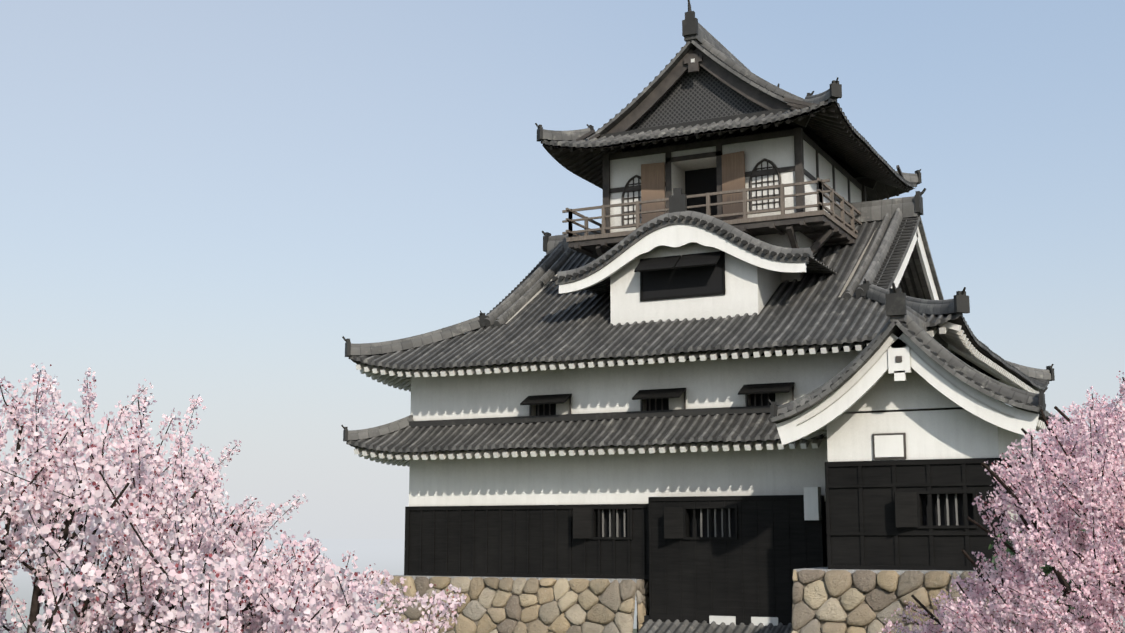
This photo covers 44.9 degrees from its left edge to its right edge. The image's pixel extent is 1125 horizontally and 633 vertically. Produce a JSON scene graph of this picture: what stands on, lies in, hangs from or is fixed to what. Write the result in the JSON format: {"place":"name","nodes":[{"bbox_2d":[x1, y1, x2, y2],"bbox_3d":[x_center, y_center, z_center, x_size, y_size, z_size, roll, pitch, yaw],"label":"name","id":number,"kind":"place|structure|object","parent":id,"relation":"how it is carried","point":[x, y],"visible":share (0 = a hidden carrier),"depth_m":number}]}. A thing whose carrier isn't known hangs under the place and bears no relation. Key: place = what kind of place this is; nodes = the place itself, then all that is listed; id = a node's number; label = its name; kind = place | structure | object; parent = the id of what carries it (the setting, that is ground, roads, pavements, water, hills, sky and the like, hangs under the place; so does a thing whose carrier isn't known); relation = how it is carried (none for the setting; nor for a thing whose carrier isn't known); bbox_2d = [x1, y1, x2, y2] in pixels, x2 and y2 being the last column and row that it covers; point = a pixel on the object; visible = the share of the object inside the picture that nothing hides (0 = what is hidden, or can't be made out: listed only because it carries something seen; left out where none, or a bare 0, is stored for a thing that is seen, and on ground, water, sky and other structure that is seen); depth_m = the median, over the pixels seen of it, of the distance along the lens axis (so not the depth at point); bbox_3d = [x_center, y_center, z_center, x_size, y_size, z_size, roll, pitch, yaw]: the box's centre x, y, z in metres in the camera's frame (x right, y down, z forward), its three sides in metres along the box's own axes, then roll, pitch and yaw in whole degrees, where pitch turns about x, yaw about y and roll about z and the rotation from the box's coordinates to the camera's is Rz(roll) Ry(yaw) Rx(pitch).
{"place":"outdoors","nodes":[
{"label":"outdoors","id":0,"kind":"place"},
{"bbox_2d":[0,539,1124,632],"bbox_3d":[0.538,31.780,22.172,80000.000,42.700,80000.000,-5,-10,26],"label":"ground","id":1,"kind":"structure","parent":0,"point":[381,554],"depth_m":2782.13},
{"bbox_2d":[0,363,466,632],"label":"tree","id":2,"kind":"object","parent":1,"relation":"on","point":[115,521],"depth_m":8.59},
{"bbox_2d":[378,567,1079,632],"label":"castle stones","id":3,"kind":"object","parent":1,"relation":"on","point":[836,584],"visible":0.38,"depth_m":38.44},
{"bbox_2d":[379,575,1012,632],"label":"castle joints","id":4,"kind":"object","parent":3,"relation":"attached to","point":[946,587],"visible":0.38,"depth_m":33.21},
{"bbox_2d":[348,48,1051,540],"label":"plaster wall","id":5,"kind":"structure","parent":3,"relation":"on","point":[926,404],"depth_m":40.20},
{"bbox_2d":[641,151,744,222],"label":"door panels","id":6,"kind":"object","parent":5,"relation":"attached to","point":[653,177],"depth_m":42.87},
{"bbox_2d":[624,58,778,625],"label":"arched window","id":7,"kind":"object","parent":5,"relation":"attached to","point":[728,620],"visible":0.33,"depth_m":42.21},
{"bbox_2d":[341,0,1065,632],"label":"castle tiles","id":8,"kind":"object","parent":5,"relation":"on","point":[549,322],"visible":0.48,"depth_m":40.74},
{"bbox_2d":[562,178,861,241],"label":"balcony railing","id":9,"kind":"object","parent":5,"relation":"attached to","point":[842,224],"visible":0.25,"depth_m":42.05},
{"bbox_2d":[404,251,1029,580],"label":"black wood cladding","id":10,"kind":"structure","parent":5,"relation":"attached to","point":[873,515],"depth_m":38.90},
{"bbox_2d":[648,495,825,624],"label":"entrance wall","id":11,"kind":"structure","parent":5,"relation":"attached to","point":[746,576],"depth_m":37.29},
{"bbox_2d":[628,65,856,171],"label":"gable lattice","id":12,"kind":"object","parent":5,"relation":"attached to","point":[702,94],"visible":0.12,"depth_m":43.83},
{"bbox_2d":[602,494,957,536],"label":"window bars","id":13,"kind":"object","parent":5,"relation":"attached to","point":[729,519],"visible":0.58,"depth_m":37.81},
{"bbox_2d":[877,370,1124,632],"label":"tree","id":14,"kind":"object","parent":1,"relation":"on","point":[1086,497],"depth_m":15.56},
{"bbox_2d":[0,0,1124,538],"label":"sky","id":15,"kind":"structure","parent":0,"point":[204,198]},
{"bbox_2d":[536,167,973,631],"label":"windows","id":16,"kind":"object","parent":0,"point":[683,281],"visible":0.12,"depth_m":40.27},
{"bbox_2d":[983,511,1124,627],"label":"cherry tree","id":17,"kind":"object","parent":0,"point":[1047,569],"depth_m":27.01}
]}

